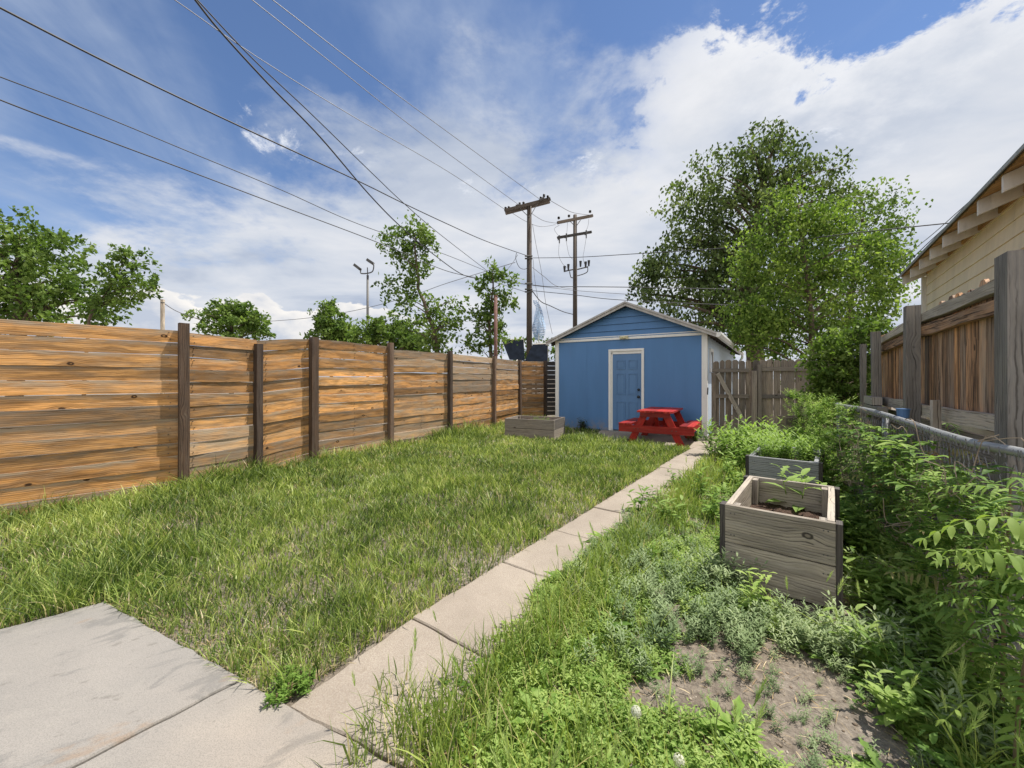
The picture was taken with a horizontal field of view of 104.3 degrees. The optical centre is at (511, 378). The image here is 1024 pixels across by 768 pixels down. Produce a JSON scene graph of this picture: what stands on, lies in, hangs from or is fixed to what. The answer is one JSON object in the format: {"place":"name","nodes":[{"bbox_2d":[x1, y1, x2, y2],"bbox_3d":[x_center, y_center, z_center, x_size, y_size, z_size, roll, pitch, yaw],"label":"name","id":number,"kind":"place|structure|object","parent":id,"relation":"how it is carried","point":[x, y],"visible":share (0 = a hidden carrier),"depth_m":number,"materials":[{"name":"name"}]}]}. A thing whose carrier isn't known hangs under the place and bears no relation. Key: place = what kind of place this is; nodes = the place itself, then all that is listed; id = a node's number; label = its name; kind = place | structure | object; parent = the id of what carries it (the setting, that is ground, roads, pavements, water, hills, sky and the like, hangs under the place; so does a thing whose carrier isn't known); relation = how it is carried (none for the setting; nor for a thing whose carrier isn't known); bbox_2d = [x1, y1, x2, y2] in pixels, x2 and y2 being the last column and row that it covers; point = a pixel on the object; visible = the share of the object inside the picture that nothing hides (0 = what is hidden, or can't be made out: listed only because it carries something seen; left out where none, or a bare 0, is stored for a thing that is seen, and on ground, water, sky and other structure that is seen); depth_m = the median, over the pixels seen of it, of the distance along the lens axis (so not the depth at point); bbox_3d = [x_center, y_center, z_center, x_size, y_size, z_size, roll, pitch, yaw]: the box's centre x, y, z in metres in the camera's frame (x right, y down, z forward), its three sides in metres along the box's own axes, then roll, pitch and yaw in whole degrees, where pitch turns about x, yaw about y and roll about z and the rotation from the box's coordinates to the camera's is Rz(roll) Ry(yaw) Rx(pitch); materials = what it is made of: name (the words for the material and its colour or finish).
{"place":"outdoors","nodes":[
{"label":"outdoors","id":0,"kind":"place"},
{"bbox_2d":[0,602,395,767],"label":"patio","id":1,"kind":"structure","parent":0,"point":[102,685],"depth_m":1.64,"materials":[{"name":"concrete"}]},
{"bbox_2d":[0,76,484,270],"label":"overhead wire","id":2,"kind":"object","parent":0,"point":[202,157],"visible":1,"depth_m":8.37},
{"bbox_2d":[194,0,475,278],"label":"overhead wire","id":3,"kind":"object","parent":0,"point":[243,57],"visible":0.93,"depth_m":6.87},
{"bbox_2d":[197,0,486,270],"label":"overhead wire","id":4,"kind":"object","parent":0,"point":[314,116],"visible":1,"depth_m":7.24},
{"bbox_2d":[291,457,696,767],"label":"path","id":5,"kind":"structure","parent":0,"point":[496,588],"depth_m":2.14,"materials":[{"name":"concrete"}]},
{"bbox_2d":[0,379,1015,767],"bbox_3d":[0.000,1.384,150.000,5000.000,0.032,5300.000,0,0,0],"label":"ground","id":6,"kind":"structure","parent":0,"point":[830,689],"depth_m":1.91,"materials":[{"name":"soil"}]},
{"bbox_2d":[0,205,141,411],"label":"deciduous tree","id":7,"kind":"object","parent":6,"relation":"on","point":[18,292],"visible":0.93,"depth_m":16.69,"materials":[{"name":"green plant"}]},
{"bbox_2d":[77,243,163,408],"bbox_3d":[-15.669,-2.022,16.035,3.264,6.818,1.674,0,0,0],"label":"slender tree","id":8,"kind":"object","parent":6,"relation":"on","point":[118,284],"visible":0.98,"depth_m":15.85,"materials":[{"name":"green plant"}]},
{"bbox_2d":[98,572,174,595],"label":"weed tuft","id":9,"kind":"object","parent":6,"relation":"on","point":[141,582],"visible":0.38,"depth_m":2.60,"materials":[{"name":"green plant"}]},
{"bbox_2d":[160,299,164,393],"bbox_3d":[-14.010,-0.905,15.990,0.171,4.570,0.120,0,0,0],"label":"wooden post","id":10,"kind":"object","parent":6,"relation":"on","point":[162,314],"visible":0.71,"depth_m":15.95,"materials":[{"name":"wood"}]},
{"bbox_2d":[180,297,276,393],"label":"round tree","id":11,"kind":"object","parent":6,"relation":"on","point":[237,317],"visible":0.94,"depth_m":23.57,"materials":[{"name":"green plant"}]},
{"bbox_2d":[0,319,554,518],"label":"slat fence","id":12,"kind":"object","parent":6,"relation":"on","point":[246,373],"visible":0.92,"depth_m":5.08,"materials":[{"name":"brown wood"}]},
{"bbox_2d":[262,665,315,709],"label":"weed tuft","id":13,"kind":"object","parent":6,"relation":"on","point":[305,684],"visible":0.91,"depth_m":1.74,"materials":[{"name":"green plant"}]},
{"bbox_2d":[299,296,364,376],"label":"conical tree","id":14,"kind":"object","parent":6,"relation":"on","point":[327,326],"visible":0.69,"depth_m":23.53,"materials":[{"name":"green plant"}]},
{"bbox_2d":[0,413,689,700],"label":"lawn grass","id":15,"kind":"structure","parent":6,"relation":"on","point":[54,534],"depth_m":3.40,"materials":[{"name":"green plant"}]},
{"bbox_2d":[353,258,374,376],"bbox_3d":[-9.662,-3.233,26.000,1.346,9.226,0.320,0,0,0],"label":"light pole","id":16,"kind":"object","parent":6,"relation":"on","point":[367,285],"visible":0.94,"depth_m":25.94,"materials":[{"name":"metal"}]},
{"bbox_2d":[344,305,439,353],"bbox_3d":[-6.637,-1.358,22.001,5.560,5.489,2.544,0,0,0],"label":"leafy bush","id":17,"kind":"object","parent":6,"relation":"on","point":[376,331],"visible":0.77,"depth_m":21.60,"materials":[{"name":"green plant"}]},
{"bbox_2d":[371,210,469,393],"bbox_3d":[-3.387,-2.396,15.054,3.816,7.585,2.118,0,0,0],"label":"tall slim tree","id":18,"kind":"object","parent":6,"relation":"on","point":[435,339],"visible":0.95,"depth_m":14.90,"materials":[{"name":"green plant"}]},
{"bbox_2d":[6,473,932,767],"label":"dry thatch","id":19,"kind":"object","parent":6,"relation":"on","point":[506,657],"visible":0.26,"depth_m":1.99,"materials":[{"name":"plant"}]},
{"bbox_2d":[462,255,523,406],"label":"slim tree","id":20,"kind":"object","parent":6,"relation":"on","point":[492,278],"visible":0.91,"depth_m":14.91,"materials":[{"name":"green plant"}]},
{"bbox_2d":[494,295,497,379],"bbox_3d":[-0.533,-0.674,13.000,0.134,4.108,0.134,0,0,0],"label":"steel post","id":21,"kind":"object","parent":6,"relation":"on","point":[495,325],"visible":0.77,"depth_m":12.95,"materials":[{"name":"metal"}]},
{"bbox_2d":[1,441,1023,767],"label":"clover weeds","id":22,"kind":"object","parent":6,"relation":"on","point":[685,749],"visible":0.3,"depth_m":1.68,"materials":[{"name":"green plant"}]},
{"bbox_2d":[501,339,524,388],"bbox_3d":[0.035,-0.172,16.682,0.980,3.104,0.879,0,0,0],"label":"tilted panel","id":23,"kind":"object","parent":6,"relation":"on","point":[514,351],"visible":0.68,"depth_m":16.68,"materials":[{"name":"blue paint"}]},
{"bbox_2d":[504,194,550,388],"bbox_3d":[0.817,-3.827,19.901,2.478,10.814,0.674,0,0,-14],"label":"utility pole","id":24,"kind":"object","parent":6,"relation":"on","point":[529,206],"visible":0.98,"depth_m":19.88,"materials":[{"name":"wood"}]},
{"bbox_2d":[0,7,523,254],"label":"overhead wire","id":25,"kind":"object","parent":24,"relation":"attached to","point":[47,32],"visible":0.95,"depth_m":6.82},
{"bbox_2d":[0,99,527,292],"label":"overhead wire","id":26,"kind":"object","parent":24,"relation":"attached to","point":[211,179],"visible":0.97,"depth_m":8.39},
{"bbox_2d":[175,0,503,208],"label":"overhead wire","id":27,"kind":"object","parent":24,"relation":"attached to","point":[323,98],"visible":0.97,"depth_m":12.08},
{"bbox_2d":[252,0,518,204],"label":"overhead wire","id":28,"kind":"object","parent":24,"relation":"attached to","point":[368,92],"visible":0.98,"depth_m":11.88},
{"bbox_2d":[276,262,514,320],"bbox_3d":[-9.436,-5.353,25.998,20.829,2.201,0.034,0,0,23],"label":"overhead wire","id":29,"kind":"object","parent":24,"relation":"attached to","point":[412,295],"visible":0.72,"depth_m":24.46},
{"bbox_2d":[273,0,538,198],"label":"overhead wire","id":30,"kind":"object","parent":24,"relation":"attached to","point":[388,88],"visible":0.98,"depth_m":11.89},
{"bbox_2d":[532,224,551,330],"bbox_3d":[1.553,-5.044,20.249,1.181,5.479,0.020,0,0,-26],"label":"overhead wire","id":31,"kind":"object","parent":24,"relation":"attached to","point":[542,279],"visible":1,"depth_m":20.24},
{"bbox_2d":[533,292,572,314],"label":"overhead wire","id":32,"kind":"object","parent":24,"relation":"attached to","point":[551,306],"visible":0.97,"depth_m":22.25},
{"bbox_2d":[532,285,629,294],"bbox_3d":[2.894,-4.045,18.000,0.019,1.317,5.474,0,0,-43],"label":"overhead wire","id":33,"kind":"object","parent":24,"relation":"attached to","point":[577,290],"visible":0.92,"depth_m":17.94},
{"bbox_2d":[501,281,729,289],"bbox_3d":[3.324,-3.989,16.749,10.261,1.707,0.029,0,0,32],"label":"overhead wire","id":34,"kind":"object","parent":24,"relation":"attached to","point":[624,287],"visible":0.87,"depth_m":15.87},
{"bbox_2d":[532,290,761,306],"bbox_3d":[5.433,-3.479,16.999,10.771,1.944,0.027,0,0,34],"label":"overhead wire","id":35,"kind":"object","parent":24,"relation":"attached to","point":[635,300],"visible":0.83,"depth_m":16.89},
{"bbox_2d":[549,223,947,257],"bbox_3d":[5.460,-4.804,14.501,0.026,2.573,14.211,0,0,-39],"label":"overhead wire","id":36,"kind":"object","parent":24,"relation":"attached to","point":[780,242],"visible":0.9,"depth_m":11.18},
{"bbox_2d":[505,415,564,439],"bbox_3d":[0.560,1.156,9.570,1.221,0.448,0.854,0,0,24],"label":"planter box","id":37,"kind":"object","parent":6,"relation":"on","point":[531,427],"visible":0.94,"depth_m":9.23,"materials":[{"name":"wood"}]},
{"bbox_2d":[525,343,547,397],"bbox_3d":[1.066,-0.116,17.581,1.134,2.993,0.880,0,0,0],"label":"tilted panel","id":38,"kind":"object","parent":6,"relation":"on","point":[538,352],"visible":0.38,"depth_m":17.59,"materials":[{"name":"blue metal"}]},
{"bbox_2d":[532,300,545,388],"bbox_3d":[2.026,-2.267,30.000,0.981,7.294,1.076,0,0,-24],"label":"wind sculpture","id":39,"kind":"object","parent":6,"relation":"on","point":[538,315],"visible":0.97,"depth_m":29.83,"materials":[{"name":"white paint"}]},
{"bbox_2d":[510,686,590,751],"bbox_3d":[0.120,1.332,1.560,0.274,0.118,0.306,0,0,40],"label":"dandelion plant","id":40,"kind":"object","parent":6,"relation":"on","point":[549,711],"visible":0.5,"depth_m":1.57,"materials":[{"name":"green plant"}]},
{"bbox_2d":[554,210,592,326],"bbox_3d":[4.037,-4.651,25.768,2.681,12.461,0.774,0,0,-6],"label":"utility pole","id":41,"kind":"object","parent":6,"relation":"on","point":[574,219],"visible":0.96,"depth_m":25.87,"materials":[{"name":"brown wood"}]},
{"bbox_2d":[577,417,586,429],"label":"weed tuft","id":42,"kind":"object","parent":6,"relation":"on","point":[583,425],"visible":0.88,"depth_m":10.60,"materials":[{"name":"green plant"}]},
{"bbox_2d":[631,705,641,740],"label":"dandelion","id":43,"kind":"object","parent":6,"relation":"on","point":[637,712],"visible":0.94,"depth_m":1.49,"materials":[{"name":"white plant"}]},
{"bbox_2d":[254,448,1023,767],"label":"barley grass","id":44,"kind":"structure","parent":6,"relation":"on","point":[965,746],"depth_m":1.51,"materials":[{"name":"green plant"}]},
{"bbox_2d":[545,301,743,437],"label":"garden shed","id":45,"kind":"structure","parent":6,"relation":"on","point":[618,363],"depth_m":10.10,"materials":[{"name":"blue paint"}]},
{"bbox_2d":[613,353,640,429],"bbox_3d":[2.915,0.335,10.129,0.735,1.950,0.113,0,0,33],"label":"door","id":46,"kind":"structure","parent":45,"relation":"in","point":[626,367],"depth_m":10.15,"materials":[{"name":"blue paint"}]},
{"bbox_2d":[709,348,713,371],"bbox_3d":[4.907,-0.455,9.789,0.029,0.570,0.600,0,0,33],"label":"window","id":47,"kind":"structure","parent":45,"relation":"in","point":[711,351],"depth_m":9.67,"materials":[{"name":"white paint"}]},
{"bbox_2d":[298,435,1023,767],"bbox_3d":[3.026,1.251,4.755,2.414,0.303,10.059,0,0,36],"label":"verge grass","id":48,"kind":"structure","parent":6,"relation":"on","point":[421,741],"depth_m":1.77,"materials":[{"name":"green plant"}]},
{"bbox_2d":[673,752,684,767],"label":"dandelion","id":49,"kind":"object","parent":6,"relation":"on","point":[679,762],"visible":0.94,"depth_m":1.35,"materials":[{"name":"white plant"}]},
{"bbox_2d":[474,514,916,765],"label":"pebbles","id":50,"kind":"object","parent":6,"relation":"on","point":[777,743],"visible":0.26,"depth_m":1.75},
{"bbox_2d":[694,695,766,767],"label":"dandelion plant","id":51,"kind":"object","parent":6,"relation":"on","point":[726,717],"visible":0.69,"depth_m":1.52,"materials":[{"name":"green plant"}]},
{"bbox_2d":[625,116,879,404],"bbox_3d":[12.483,-6.097,20.889,12.960,15.175,5.817,0,0,0],"label":"tree","id":52,"kind":"object","parent":6,"relation":"on","point":[743,197],"visible":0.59,"depth_m":20.52,"materials":[{"name":"green plant"}]},
{"bbox_2d":[695,414,818,460],"bbox_3d":[4.039,1.009,6.590,1.941,0.762,1.816,0,0,0],"label":"weed shrub","id":53,"kind":"object","parent":6,"relation":"on","point":[744,433],"visible":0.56,"depth_m":6.60,"materials":[{"name":"green plant"}]},
{"bbox_2d":[520,426,1023,767],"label":"broadleaf weeds","id":54,"kind":"object","parent":6,"relation":"on","point":[864,544],"visible":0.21,"depth_m":1.93,"materials":[{"name":"green plant"}]},
{"bbox_2d":[720,475,842,610],"bbox_3d":[2.028,1.136,2.970,0.658,0.549,1.063,0,0,39],"label":"planter box","id":55,"kind":"object","parent":6,"relation":"on","point":[801,550],"visible":0.97,"depth_m":2.58,"materials":[{"name":"grey wood"}]},
{"bbox_2d":[764,463,826,511],"bbox_3d":[2.491,1.036,3.473,0.616,0.709,0.982,0,0,22],"label":"weed tuft","id":56,"kind":"object","parent":55,"relation":"in","point":[806,478],"visible":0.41,"depth_m":3.36,"materials":[{"name":"green plant"}]},
{"bbox_2d":[745,444,824,483],"bbox_3d":[3.216,1.136,4.663,0.688,0.549,1.004,0,0,39],"label":"planter box","id":57,"kind":"object","parent":6,"relation":"on","point":[756,464],"visible":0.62,"depth_m":4.32,"materials":[{"name":"grey wood"}]},
{"bbox_2d":[740,428,826,464],"bbox_3d":[3.189,0.800,4.641,1.033,0.420,0.696,0,0,0],"label":"weed shrub","id":58,"kind":"object","parent":57,"relation":"in","point":[787,452],"visible":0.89,"depth_m":4.56,"materials":[{"name":"green plant"}]},
{"bbox_2d":[561,500,1023,767],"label":"feathery weeds","id":59,"kind":"object","parent":6,"relation":"on","point":[752,634],"visible":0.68,"depth_m":2.04,"materials":[{"name":"green plant"}]},
{"bbox_2d":[778,415,809,438],"bbox_3d":[5.040,0.978,7.127,0.380,0.610,0.380,0,0,15],"label":"wooden crate","id":60,"kind":"object","parent":6,"relation":"on","point":[786,420],"visible":0.23,"depth_m":6.98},
{"bbox_2d":[726,436,892,492],"bbox_3d":[3.970,1.083,5.364,1.589,0.614,1.755,0,0,0],"label":"weed shrub","id":61,"kind":"object","parent":6,"relation":"on","point":[737,458],"visible":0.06,"depth_m":5.69,"materials":[{"name":"green plant"}]},
{"bbox_2d":[709,173,921,368],"bbox_3d":[9.038,-2.170,11.519,6.414,7.106,2.239,0,0,0],"label":"bright tree","id":62,"kind":"object","parent":6,"relation":"on","point":[813,227],"visible":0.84,"depth_m":11.31,"materials":[{"name":"green plant"}]},
{"bbox_2d":[751,359,890,440],"bbox_3d":[6.694,0.497,8.655,2.737,1.866,0.095,0,0,10],"label":"picket fence","id":63,"kind":"object","parent":6,"relation":"on","point":[771,380],"visible":0.31,"depth_m":8.83,"materials":[{"name":"grey wood"}]},
{"bbox_2d":[711,360,750,436],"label":"wooden gate","id":64,"kind":"structure","parent":63,"relation":"attached to","point":[726,377],"depth_m":8.99,"materials":[{"name":"grey wood"}]},
{"bbox_2d":[780,423,867,461],"bbox_3d":[4.951,1.045,6.736,1.385,0.690,1.654,0,0,0],"label":"weed shrub","id":65,"kind":"object","parent":6,"relation":"on","point":[819,437],"visible":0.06,"depth_m":6.44,"materials":[{"name":"green plant"}]},
{"bbox_2d":[794,312,894,437],"bbox_3d":[6.298,0.058,7.386,1.878,2.645,1.028,0,0,0],"label":"climbing shrub","id":66,"kind":"object","parent":6,"relation":"on","point":[841,356],"visible":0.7,"depth_m":7.28,"materials":[{"name":"green plant"}]},
{"bbox_2d":[791,173,933,330],"bbox_3d":[12.838,-3.045,15.058,4.842,8.871,2.988,0,0,0],"label":"spreading tree","id":67,"kind":"object","parent":6,"relation":"on","point":[880,204],"visible":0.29,"depth_m":14.64,"materials":[{"name":"green plant"}]},
{"bbox_2d":[834,456,900,532],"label":"sumac sapling","id":68,"kind":"object","parent":6,"relation":"on","point":[863,468],"visible":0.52,"depth_m":3.22,"materials":[{"name":"green plant"}]},
{"bbox_2d":[859,450,923,544],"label":"sumac sapling","id":69,"kind":"object","parent":6,"relation":"on","point":[887,501],"visible":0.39,"depth_m":2.83,"materials":[{"name":"green plant"}]},
{"bbox_2d":[885,426,949,558],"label":"sumac sapling","id":70,"kind":"object","parent":6,"relation":"on","point":[906,428],"visible":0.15,"depth_m":2.89,"materials":[{"name":"green plant"}]},
{"bbox_2d":[835,403,1023,673],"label":"chain link fence","id":71,"kind":"object","parent":6,"relation":"on","point":[1005,450],"visible":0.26,"depth_m":2.24,"materials":[{"name":"metal"}]},
{"bbox_2d":[782,389,1023,707],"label":"vine leaves","id":72,"kind":"object","parent":71,"relation":"attached to","point":[911,535],"visible":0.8,"depth_m":2.07,"materials":[{"name":"green plant"}]},
{"bbox_2d":[895,408,910,417],"bbox_3d":[2.996,0.264,3.050,0.086,0.072,0.085,0,0,0],"label":"plastic cup","id":73,"kind":"object","parent":71,"relation":"on","point":[903,412],"visible":0.88,"depth_m":3.02,"materials":[{"name":"blue plastic"}]},
{"bbox_2d":[821,405,1023,685],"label":"dead vines","id":74,"kind":"object","parent":71,"relation":"attached to","point":[900,532],"visible":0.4,"depth_m":2.26,"materials":[{"name":"plant"}]},
{"bbox_2d":[876,451,983,580],"bbox_3d":[2.453,0.907,2.341,0.249,0.967,0.525,0,0,-13],"label":"sumac sapling","id":75,"kind":"object","parent":6,"relation":"on","point":[912,470],"visible":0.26,"depth_m":2.39,"materials":[{"name":"green plant"}]},
{"bbox_2d":[860,249,1023,672],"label":"plank fence","id":76,"kind":"object","parent":6,"relation":"on","point":[958,358],"visible":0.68,"depth_m":2.78,"materials":[{"name":"brown wood"}]},
{"bbox_2d":[883,477,1013,627],"bbox_3d":[2.089,0.918,1.873,0.367,0.946,0.476,0,0,0],"label":"sumac sapling","id":77,"kind":"object","parent":6,"relation":"on","point":[918,577],"visible":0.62,"depth_m":1.97,"materials":[{"name":"green plant"}]},
{"bbox_2d":[898,143,1023,476],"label":"yellow house","id":78,"kind":"structure","parent":6,"relation":"on","point":[981,230],"depth_m":4.65,"materials":[{"name":"paint"}]},
{"bbox_2d":[898,233,938,271],"bbox_3d":[5.716,-1.960,5.300,0.011,0.198,5.678,0,0,36],"label":"overhead wire","id":79,"kind":"object","parent":78,"relation":"attached to","point":[919,251],"visible":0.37,"depth_m":6.26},
{"bbox_2d":[901,203,966,258],"bbox_3d":[5.741,-2.094,5.300,0.009,0.416,5.708,0,0,36],"label":"overhead wire","id":80,"kind":"object","parent":78,"relation":"attached to","point":[936,230],"visible":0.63,"depth_m":5.51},
{"bbox_2d":[906,566,1018,692],"bbox_3d":[1.854,1.068,1.680,0.235,0.644,0.471,0,0,0],"label":"sumac sapling","id":81,"kind":"object","parent":6,"relation":"on","point":[927,605],"visible":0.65,"depth_m":1.67,"materials":[{"name":"green plant"}]},
{"bbox_2d":[942,423,990,607],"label":"sumac sapling","id":82,"kind":"object","parent":6,"relation":"on","point":[953,452],"visible":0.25,"depth_m":2.25,"materials":[{"name":"green plant"}]},
{"bbox_2d":[910,477,1023,709],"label":"sumac sapling","id":83,"kind":"object","parent":6,"relation":"on","point":[968,623],"visible":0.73,"depth_m":1.50,"materials":[{"name":"green plant"}]},
{"bbox_2d":[913,515,1023,735],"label":"sumac sapling","id":84,"kind":"object","parent":6,"relation":"on","point":[1017,532],"visible":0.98,"depth_m":1.25,"materials":[{"name":"green plant"}]},
{"bbox_2d":[952,578,1023,767],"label":"sumac sapling","id":85,"kind":"object","parent":6,"relation":"on","point":[1019,704],"visible":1,"depth_m":1.25,"materials":[{"name":"green plant"}]},
{"bbox_2d":[0,0,1023,378],"label":"sky","id":86,"kind":"structure","parent":0,"point":[597,106],"materials":[{"name":"blue"}]},
{"bbox_2d":[514,336,554,388],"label":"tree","id":87,"kind":"object","parent":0,"point":[552,350],"visible":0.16,"depth_m":33.87,"materials":[{"name":"green plant"}]},
{"bbox_2d":[598,430,733,459],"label":"pavement","id":88,"kind":"structure","parent":0,"point":[696,450],"depth_m":8.65,"materials":[{"name":"concrete"}]},
{"bbox_2d":[619,407,701,445],"bbox_3d":[3.300,1.014,8.821,1.500,0.689,1.346,0,0,32],"label":"picnic table","id":89,"kind":"object","parent":88,"relation":"on","point":[666,425],"visible":0.95,"depth_m":8.42,"materials":[{"name":"red paint"}]},
{"bbox_2d":[686,430,699,440],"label":"weed tuft","id":90,"kind":"object","parent":88,"relation":"on","point":[694,438],"visible":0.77,"depth_m":8.74,"materials":[{"name":"green plant"}]}
]}

